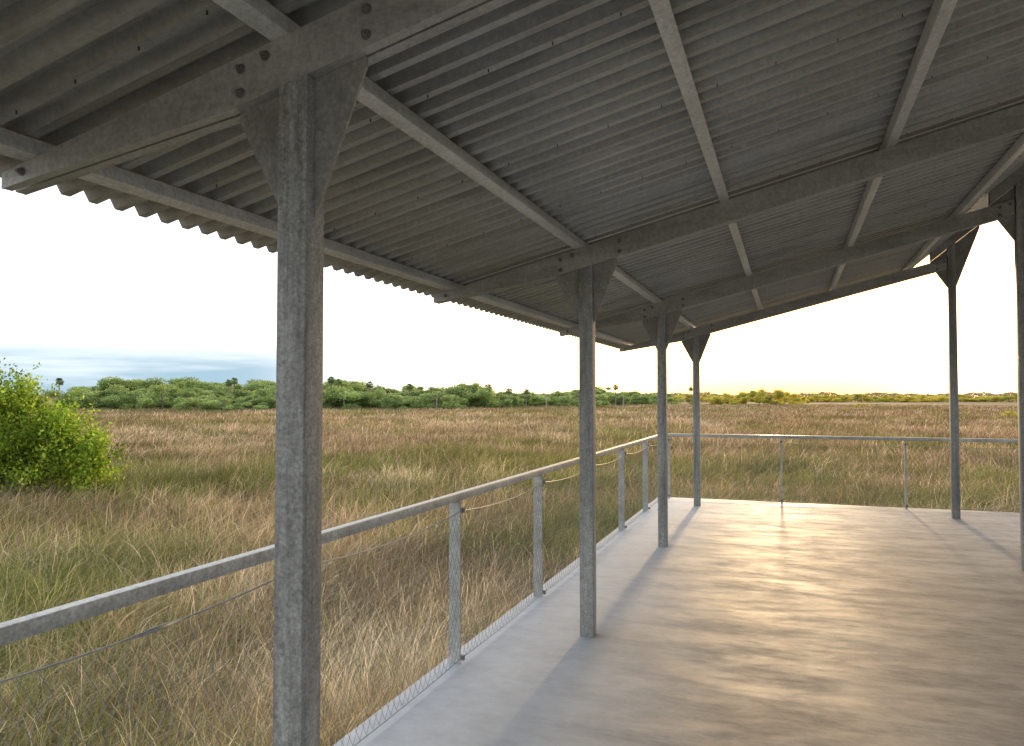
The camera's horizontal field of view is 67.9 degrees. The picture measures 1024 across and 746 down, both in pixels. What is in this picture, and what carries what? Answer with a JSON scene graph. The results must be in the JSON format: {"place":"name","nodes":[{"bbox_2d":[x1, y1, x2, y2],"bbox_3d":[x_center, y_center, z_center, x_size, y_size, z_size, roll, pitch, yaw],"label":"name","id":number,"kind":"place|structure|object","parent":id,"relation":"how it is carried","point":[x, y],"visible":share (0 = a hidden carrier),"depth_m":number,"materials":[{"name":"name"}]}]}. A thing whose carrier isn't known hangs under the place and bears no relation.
{"place":"outdoors","nodes":[
{"label":"outdoors","id":0,"kind":"place"},
{"bbox_2d":[0,178,1016,396],"label":"sky","id":1,"kind":"structure","parent":0,"point":[90,292],"materials":[{"name":"white"}]},
{"bbox_2d":[0,398,1019,745],"bbox_3d":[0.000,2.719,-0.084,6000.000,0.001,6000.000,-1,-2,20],"label":"ground","id":2,"kind":"structure","parent":0,"point":[979,404],"depth_m":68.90,"materials":[{"name":"beige plant"}]},
{"bbox_2d":[55,378,63,402],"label":"palm tree","id":3,"kind":"object","parent":2,"relation":"on","point":[59,381],"visible":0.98,"depth_m":159.85,"materials":[{"name":"green plant"}]},
{"bbox_2d":[0,358,132,502],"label":"bush","id":4,"kind":"object","parent":2,"relation":"on","point":[21,432],"visible":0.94,"depth_m":18.59,"materials":[{"name":"green plant"}]},
{"bbox_2d":[52,394,87,408],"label":"tree","id":5,"kind":"object","parent":2,"relation":"on","point":[67,395],"visible":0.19,"depth_m":160.77,"materials":[{"name":"green plant"}]},
{"bbox_2d":[67,386,91,391],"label":"tree","id":6,"kind":"object","parent":2,"relation":"on","point":[69,389],"visible":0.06,"depth_m":202.59,"materials":[{"name":"green plant"}]},
{"bbox_2d":[41,388,134,408],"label":"tree","id":7,"kind":"object","parent":2,"relation":"on","point":[110,402],"visible":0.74,"depth_m":155.66,"materials":[{"name":"green plant"}]},
{"bbox_2d":[63,390,128,408],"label":"tree","id":8,"kind":"object","parent":2,"relation":"on","point":[98,399],"visible":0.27,"depth_m":159.03,"materials":[{"name":"green plant"}]},
{"bbox_2d":[66,384,129,408],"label":"tree","id":9,"kind":"object","parent":2,"relation":"on","point":[116,387],"visible":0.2,"depth_m":168.82,"materials":[{"name":"green plant"}]},
{"bbox_2d":[91,378,134,394],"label":"tree","id":10,"kind":"object","parent":2,"relation":"on","point":[101,383],"visible":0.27,"depth_m":184.50,"materials":[{"name":"green plant"}]},
{"bbox_2d":[88,390,144,408],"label":"tree","id":11,"kind":"object","parent":2,"relation":"on","point":[96,394],"visible":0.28,"depth_m":157.70,"materials":[{"name":"green plant"}]},
{"bbox_2d":[95,376,143,391],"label":"tree","id":12,"kind":"object","parent":2,"relation":"on","point":[98,388],"visible":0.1,"depth_m":186.21,"materials":[{"name":"green plant"}]},
{"bbox_2d":[107,391,184,408],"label":"tree","id":13,"kind":"object","parent":2,"relation":"on","point":[130,397],"visible":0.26,"depth_m":157.94,"materials":[{"name":"green plant"}]},
{"bbox_2d":[121,379,186,390],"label":"tree","id":14,"kind":"object","parent":2,"relation":"on","point":[140,385],"visible":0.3,"depth_m":187.44,"materials":[{"name":"green plant"}]},
{"bbox_2d":[135,388,177,407],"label":"tree","id":15,"kind":"object","parent":2,"relation":"on","point":[145,390],"visible":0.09,"depth_m":169.16,"materials":[{"name":"green plant"}]},
{"bbox_2d":[119,384,198,408],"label":"tree","id":16,"kind":"object","parent":2,"relation":"on","point":[147,402],"visible":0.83,"depth_m":157.36,"materials":[{"name":"green plant"}]},
{"bbox_2d":[142,376,197,387],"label":"tree","id":17,"kind":"object","parent":2,"relation":"on","point":[156,381],"visible":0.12,"depth_m":188.97,"materials":[{"name":"green plant"}]},
{"bbox_2d":[162,378,184,385],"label":"tree","id":18,"kind":"object","parent":2,"relation":"on","point":[173,381],"visible":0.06,"depth_m":201.28,"materials":[{"name":"green plant"}]},
{"bbox_2d":[155,392,199,407],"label":"tree","id":19,"kind":"object","parent":2,"relation":"on","point":[173,402],"visible":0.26,"depth_m":163.25,"materials":[{"name":"green plant"}]},
{"bbox_2d":[182,379,212,389],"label":"tree","id":20,"kind":"object","parent":2,"relation":"on","point":[197,384],"visible":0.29,"depth_m":193.18,"materials":[{"name":"green plant"}]},
{"bbox_2d":[162,396,233,410],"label":"tree","id":21,"kind":"object","parent":2,"relation":"on","point":[202,406],"visible":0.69,"depth_m":137.91,"materials":[{"name":"green plant"}]},
{"bbox_2d":[173,387,235,408],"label":"tree","id":22,"kind":"object","parent":2,"relation":"on","point":[194,391],"visible":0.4,"depth_m":155.67,"materials":[{"name":"green plant"}]},
{"bbox_2d":[178,385,233,407],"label":"tree","id":23,"kind":"object","parent":2,"relation":"on","point":[214,389],"visible":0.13,"depth_m":177.08,"materials":[{"name":"green plant"}]},
{"bbox_2d":[197,389,235,407],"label":"tree","id":24,"kind":"object","parent":2,"relation":"on","point":[219,392],"visible":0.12,"depth_m":171.92,"materials":[{"name":"green plant"}]},
{"bbox_2d":[205,384,236,392],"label":"tree","id":25,"kind":"object","parent":2,"relation":"on","point":[210,387],"visible":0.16,"depth_m":188.43,"materials":[{"name":"green plant"}]},
{"bbox_2d":[181,398,267,410],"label":"tree","id":26,"kind":"object","parent":2,"relation":"on","point":[214,402],"visible":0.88,"depth_m":136.88,"materials":[{"name":"green plant"}]},
{"bbox_2d":[225,379,232,395],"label":"palm tree","id":27,"kind":"object","parent":2,"relation":"on","point":[228,383],"visible":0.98,"depth_m":159.62,"materials":[{"name":"green plant"}]},
{"bbox_2d":[231,378,237,398],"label":"palm tree","id":28,"kind":"object","parent":2,"relation":"on","point":[234,381],"visible":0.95,"depth_m":162.84,"materials":[{"name":"green plant"}]},
{"bbox_2d":[225,384,247,391],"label":"tree","id":29,"kind":"object","parent":2,"relation":"on","point":[244,386],"visible":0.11,"depth_m":191.85,"materials":[{"name":"green plant"}]},
{"bbox_2d":[222,396,268,409],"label":"tree","id":30,"kind":"object","parent":2,"relation":"on","point":[251,398],"visible":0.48,"depth_m":149.70,"materials":[{"name":"green plant"}]},
{"bbox_2d":[235,381,268,390],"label":"tree","id":31,"kind":"object","parent":2,"relation":"on","point":[257,385],"visible":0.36,"depth_m":191.31,"materials":[{"name":"green plant"}]},
{"bbox_2d":[229,389,275,408],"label":"tree","id":32,"kind":"object","parent":2,"relation":"on","point":[238,392],"visible":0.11,"depth_m":163.92,"materials":[{"name":"green plant"}]},
{"bbox_2d":[232,393,275,407],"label":"tree","id":33,"kind":"object","parent":2,"relation":"on","point":[270,398],"visible":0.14,"depth_m":158.71,"materials":[{"name":"green plant"}]},
{"bbox_2d":[235,390,275,408],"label":"tree","id":34,"kind":"object","parent":2,"relation":"on","point":[272,405],"visible":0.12,"depth_m":163.37,"materials":[{"name":"green plant"}]},
{"bbox_2d":[245,379,275,385],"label":"tree","id":35,"kind":"object","parent":2,"relation":"on","point":[270,383],"visible":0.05,"depth_m":204.34,"materials":[{"name":"green plant"}]},
{"bbox_2d":[255,394,275,405],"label":"tree","id":36,"kind":"object","parent":2,"relation":"on","point":[267,397],"visible":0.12,"depth_m":159.59,"materials":[{"name":"green plant"}]},
{"bbox_2d":[254,388,346,406],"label":"tree","id":37,"kind":"object","parent":2,"relation":"on","point":[264,392],"visible":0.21,"depth_m":156.89,"materials":[{"name":"green plant"}]},
{"bbox_2d":[328,377,334,408],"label":"palm tree","id":38,"kind":"object","parent":2,"relation":"on","point":[331,380],"visible":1,"depth_m":157.76,"materials":[{"name":"green plant"}]},
{"bbox_2d":[325,385,344,392],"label":"tree","id":39,"kind":"object","parent":2,"relation":"on","point":[329,388],"visible":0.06,"depth_m":164.67,"materials":[{"name":"green plant"}]},
{"bbox_2d":[323,379,348,388],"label":"tree","id":40,"kind":"object","parent":2,"relation":"on","point":[325,384],"visible":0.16,"depth_m":191.07,"materials":[{"name":"green plant"}]},
{"bbox_2d":[334,379,342,387],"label":"palm tree","id":41,"kind":"object","parent":2,"relation":"on","point":[339,382],"visible":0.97,"depth_m":161.78,"materials":[{"name":"green plant"}]},
{"bbox_2d":[323,386,355,402],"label":"tree","id":42,"kind":"object","parent":2,"relation":"on","point":[348,389],"visible":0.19,"depth_m":156.42,"materials":[{"name":"green plant"}]},
{"bbox_2d":[323,393,380,409],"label":"tree","id":43,"kind":"object","parent":2,"relation":"on","point":[365,397],"visible":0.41,"depth_m":156.65,"materials":[{"name":"green plant"}]},
{"bbox_2d":[342,380,368,391],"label":"tree","id":44,"kind":"object","parent":2,"relation":"on","point":[362,386],"visible":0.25,"depth_m":201.94,"materials":[{"name":"green plant"}]},
{"bbox_2d":[330,389,385,408],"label":"tree","id":45,"kind":"object","parent":2,"relation":"on","point":[381,393],"visible":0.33,"depth_m":159.41,"materials":[{"name":"green plant"}]},
{"bbox_2d":[323,391,402,408],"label":"tree","id":46,"kind":"object","parent":2,"relation":"on","point":[353,395],"visible":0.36,"depth_m":155.84,"materials":[{"name":"green plant"}]},
{"bbox_2d":[366,381,372,407],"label":"palm tree","id":47,"kind":"object","parent":2,"relation":"on","point":[369,386],"visible":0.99,"depth_m":164.67,"materials":[{"name":"green plant"}]},
{"bbox_2d":[349,388,423,408],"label":"tree","id":48,"kind":"object","parent":2,"relation":"on","point":[414,393],"visible":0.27,"depth_m":169.01,"materials":[{"name":"green plant"}]},
{"bbox_2d":[386,387,399,393],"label":"tree","id":49,"kind":"object","parent":2,"relation":"on","point":[395,391],"visible":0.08,"depth_m":210.22,"materials":[{"name":"green plant"}]},
{"bbox_2d":[370,385,416,394],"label":"tree","id":50,"kind":"object","parent":2,"relation":"on","point":[376,387],"visible":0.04,"depth_m":201.46,"materials":[{"name":"green plant"}]},
{"bbox_2d":[375,395,418,409],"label":"tree","id":51,"kind":"object","parent":2,"relation":"on","point":[388,402],"visible":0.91,"depth_m":155.84,"materials":[{"name":"green plant"}]},
{"bbox_2d":[378,387,419,395],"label":"tree","id":52,"kind":"object","parent":2,"relation":"on","point":[386,390],"visible":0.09,"depth_m":189.69,"materials":[{"name":"green plant"}]},
{"bbox_2d":[368,390,437,407],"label":"tree","id":53,"kind":"object","parent":2,"relation":"on","point":[420,392],"visible":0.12,"depth_m":173.76,"materials":[{"name":"green plant"}]},
{"bbox_2d":[405,383,413,407],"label":"palm tree","id":54,"kind":"object","parent":2,"relation":"on","point":[409,388],"visible":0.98,"depth_m":159.62,"materials":[{"name":"green plant"}]},
{"bbox_2d":[401,385,422,390],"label":"tree","id":55,"kind":"object","parent":2,"relation":"on","point":[418,388],"visible":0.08,"depth_m":202.11,"materials":[{"name":"green plant"}]},
{"bbox_2d":[399,389,426,395],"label":"tree","id":56,"kind":"object","parent":2,"relation":"on","point":[402,392],"visible":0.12,"depth_m":178.02,"materials":[{"name":"green plant"}]},
{"bbox_2d":[401,394,441,408],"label":"tree","id":57,"kind":"object","parent":2,"relation":"on","point":[421,403],"visible":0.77,"depth_m":157.91,"materials":[{"name":"green plant"}]},
{"bbox_2d":[425,386,444,393],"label":"tree","id":58,"kind":"object","parent":2,"relation":"on","point":[431,390],"visible":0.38,"depth_m":204.69,"materials":[{"name":"green plant"}]},
{"bbox_2d":[406,391,467,408],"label":"tree","id":59,"kind":"object","parent":2,"relation":"on","point":[449,403],"visible":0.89,"depth_m":155.53,"materials":[{"name":"green plant"}]},
{"bbox_2d":[424,387,480,408],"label":"tree","id":60,"kind":"object","parent":2,"relation":"on","point":[451,393],"visible":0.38,"depth_m":163.83,"materials":[{"name":"green plant"}]},
{"bbox_2d":[444,383,480,395],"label":"tree","id":61,"kind":"object","parent":2,"relation":"on","point":[473,385],"visible":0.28,"depth_m":193.82,"materials":[{"name":"green plant"}]},
{"bbox_2d":[427,392,500,407],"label":"tree","id":62,"kind":"object","parent":2,"relation":"on","point":[471,397],"visible":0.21,"depth_m":167.73,"materials":[{"name":"green plant"}]},
{"bbox_2d":[446,385,499,407],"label":"tree","id":63,"kind":"object","parent":2,"relation":"on","point":[488,393],"visible":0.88,"depth_m":165.65,"materials":[{"name":"green plant"}]},
{"bbox_2d":[468,394,507,407],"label":"tree","id":64,"kind":"object","parent":2,"relation":"on","point":[502,397],"visible":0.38,"depth_m":171.05,"materials":[{"name":"green plant"}]},
{"bbox_2d":[492,397,518,407],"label":"tree","id":65,"kind":"object","parent":2,"relation":"on","point":[505,403],"visible":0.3,"depth_m":180.31,"materials":[{"name":"green plant"}]},
{"bbox_2d":[505,388,512,407],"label":"palm tree","id":66,"kind":"object","parent":2,"relation":"on","point":[508,391],"visible":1,"depth_m":179.77,"materials":[{"name":"green plant"}]},
{"bbox_2d":[13,391,1016,398],"bbox_3d":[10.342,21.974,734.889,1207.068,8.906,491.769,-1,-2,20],"label":"wood","id":67,"kind":"object","parent":2,"relation":"on","point":[877,394],"visible":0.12,"depth_m":694.83,"materials":[{"name":"green plant"}]},
{"bbox_2d":[498,393,531,406],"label":"tree","id":68,"kind":"object","parent":2,"relation":"on","point":[513,402],"visible":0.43,"depth_m":180.33,"materials":[{"name":"green plant"}]},
{"bbox_2d":[510,393,553,405],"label":"tree","id":69,"kind":"object","parent":2,"relation":"on","point":[522,395],"visible":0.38,"depth_m":195.43,"materials":[{"name":"green plant"}]},
{"bbox_2d":[523,393,563,406],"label":"tree","id":70,"kind":"object","parent":2,"relation":"on","point":[550,401],"visible":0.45,"depth_m":196.77,"materials":[{"name":"green plant"}]},
{"bbox_2d":[530,389,610,406],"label":"tree","id":71,"kind":"object","parent":2,"relation":"on","point":[568,398],"visible":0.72,"depth_m":185.76,"materials":[{"name":"green plant"}]},
{"bbox_2d":[596,386,611,393],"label":"tree","id":72,"kind":"object","parent":2,"relation":"on","point":[607,388],"visible":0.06,"depth_m":270.81,"materials":[{"name":"green plant"}]},
{"bbox_2d":[596,393,618,401],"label":"tree","id":73,"kind":"object","parent":2,"relation":"on","point":[610,397],"visible":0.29,"depth_m":225.37,"materials":[{"name":"green plant"}]},
{"bbox_2d":[596,388,628,403],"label":"tree","id":74,"kind":"object","parent":2,"relation":"on","point":[610,392],"visible":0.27,"depth_m":230.53,"materials":[{"name":"green plant"}]},
{"bbox_2d":[612,384,618,405],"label":"palm tree","id":75,"kind":"object","parent":2,"relation":"on","point":[616,386],"visible":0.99,"depth_m":204.75,"materials":[{"name":"green plant"}]},
{"bbox_2d":[604,393,639,404],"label":"tree","id":76,"kind":"object","parent":2,"relation":"on","point":[620,401],"visible":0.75,"depth_m":224.69,"materials":[{"name":"green plant"}]},
{"bbox_2d":[601,393,652,404],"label":"tree","id":77,"kind":"object","parent":2,"relation":"on","point":[644,402],"visible":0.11,"depth_m":239.63,"materials":[{"name":"green plant"}]},
{"bbox_2d":[625,395,656,404],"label":"tree","id":78,"kind":"object","parent":2,"relation":"on","point":[638,399],"visible":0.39,"depth_m":238.72,"materials":[{"name":"green plant"}]},
{"bbox_2d":[642,398,668,404],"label":"tree","id":79,"kind":"object","parent":2,"relation":"on","point":[654,402],"visible":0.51,"depth_m":240.75,"materials":[{"name":"green plant"}]},
{"bbox_2d":[653,393,685,402],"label":"tree","id":80,"kind":"object","parent":2,"relation":"on","point":[679,399],"visible":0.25,"depth_m":303.59,"materials":[{"name":"green plant"}]},
{"bbox_2d":[667,397,692,404],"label":"tree","id":81,"kind":"object","parent":2,"relation":"on","point":[671,399],"visible":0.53,"depth_m":248.39,"materials":[{"name":"green plant"}]},
{"bbox_2d":[705,396,738,403],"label":"tree","id":82,"kind":"object","parent":2,"relation":"on","point":[709,399],"visible":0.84,"depth_m":251.75,"materials":[{"name":"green plant"}]},
{"bbox_2d":[722,393,747,404],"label":"tree","id":83,"kind":"object","parent":2,"relation":"on","point":[733,398],"visible":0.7,"depth_m":252.12,"materials":[{"name":"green plant"}]},
{"bbox_2d":[711,390,764,404],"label":"tree","id":84,"kind":"object","parent":2,"relation":"on","point":[741,394],"visible":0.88,"depth_m":251.54,"materials":[{"name":"green plant"}]},
{"bbox_2d":[735,389,779,403],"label":"tree","id":85,"kind":"object","parent":2,"relation":"on","point":[764,400],"visible":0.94,"depth_m":250.22,"materials":[{"name":"green plant"}]},
{"bbox_2d":[765,389,790,403],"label":"tree","id":86,"kind":"object","parent":2,"relation":"on","point":[779,394],"visible":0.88,"depth_m":250.23,"materials":[{"name":"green plant"}]},
{"bbox_2d":[773,393,801,403],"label":"tree","id":87,"kind":"object","parent":2,"relation":"on","point":[793,395],"visible":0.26,"depth_m":265.08,"materials":[{"name":"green plant"}]},
{"bbox_2d":[787,396,809,403],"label":"tree","id":88,"kind":"object","parent":2,"relation":"on","point":[798,399],"visible":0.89,"depth_m":260.89,"materials":[{"name":"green plant"}]},
{"bbox_2d":[787,394,814,401],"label":"tree","id":89,"kind":"object","parent":2,"relation":"on","point":[811,398],"visible":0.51,"depth_m":353.69,"materials":[{"name":"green plant"}]},
{"bbox_2d":[812,395,841,401],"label":"tree","id":90,"kind":"object","parent":2,"relation":"on","point":[824,399],"visible":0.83,"depth_m":354.66,"materials":[{"name":"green plant"}]},
{"bbox_2d":[832,393,867,401],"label":"tree","id":91,"kind":"object","parent":2,"relation":"on","point":[856,397],"visible":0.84,"depth_m":367.15,"materials":[{"name":"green plant"}]},
{"bbox_2d":[843,395,877,401],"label":"tree","id":92,"kind":"object","parent":2,"relation":"on","point":[865,398],"visible":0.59,"depth_m":369.39,"materials":[{"name":"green plant"}]},
{"bbox_2d":[863,396,901,401],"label":"tree","id":93,"kind":"object","parent":2,"relation":"on","point":[880,399],"visible":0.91,"depth_m":359.83,"materials":[{"name":"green plant"}]},
{"bbox_2d":[883,395,913,401],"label":"tree","id":94,"kind":"object","parent":2,"relation":"on","point":[896,396],"visible":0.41,"depth_m":363.76,"materials":[{"name":"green plant"}]},
{"bbox_2d":[884,397,916,401],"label":"tree","id":95,"kind":"object","parent":2,"relation":"on","point":[906,400],"visible":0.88,"depth_m":357.21,"materials":[{"name":"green plant"}]},
{"bbox_2d":[903,396,937,401],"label":"tree","id":96,"kind":"object","parent":2,"relation":"on","point":[922,398],"visible":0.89,"depth_m":357.58,"materials":[{"name":"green plant"}]},
{"bbox_2d":[923,396,959,401],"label":"tree","id":97,"kind":"object","parent":2,"relation":"on","point":[941,398],"visible":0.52,"depth_m":362.49,"materials":[{"name":"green plant"}]},
{"bbox_2d":[939,394,975,401],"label":"tree","id":98,"kind":"object","parent":2,"relation":"on","point":[963,398],"visible":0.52,"depth_m":377.38,"materials":[{"name":"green plant"}]},
{"bbox_2d":[966,396,985,401],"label":"tree","id":99,"kind":"object","parent":2,"relation":"on","point":[977,399],"visible":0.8,"depth_m":376.19,"materials":[{"name":"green plant"}]},
{"bbox_2d":[976,396,1014,401],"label":"tree","id":100,"kind":"object","parent":2,"relation":"on","point":[986,399],"visible":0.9,"depth_m":366.02,"materials":[{"name":"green plant"}]},
{"bbox_2d":[974,411,1017,417],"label":"shrub","id":101,"kind":"object","parent":2,"relation":"on","point":[1009,413],"visible":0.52,"depth_m":94.75,"materials":[{"name":"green plant"}]},
{"bbox_2d":[993,394,1016,401],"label":"tree","id":102,"kind":"object","parent":2,"relation":"on","point":[1008,397],"visible":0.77,"depth_m":362.62,"materials":[{"name":"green plant"}]},
{"bbox_2d":[334,497,1023,745],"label":"deck","id":103,"kind":"structure","parent":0,"point":[720,622],"depth_m":5.27,"materials":[{"name":"concrete"}]},
{"bbox_2d":[0,435,657,745],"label":"railing","id":104,"kind":"object","parent":103,"relation":"on","point":[20,628],"visible":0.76,"depth_m":4.00,"materials":[{"name":"metal"}]},
{"bbox_2d":[0,0,1023,745],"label":"open shelter","id":105,"kind":"object","parent":103,"relation":"on","point":[692,176],"visible":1,"depth_m":3.54,"materials":[{"name":"metal"}]},
{"bbox_2d":[667,433,1019,511],"bbox_3d":[6.916,1.526,11.365,9.218,1.090,0.108,-1,-2,20],"label":"railing","id":106,"kind":"object","parent":103,"relation":"on","point":[905,439],"visible":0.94,"depth_m":11.94,"materials":[{"name":"metal"}]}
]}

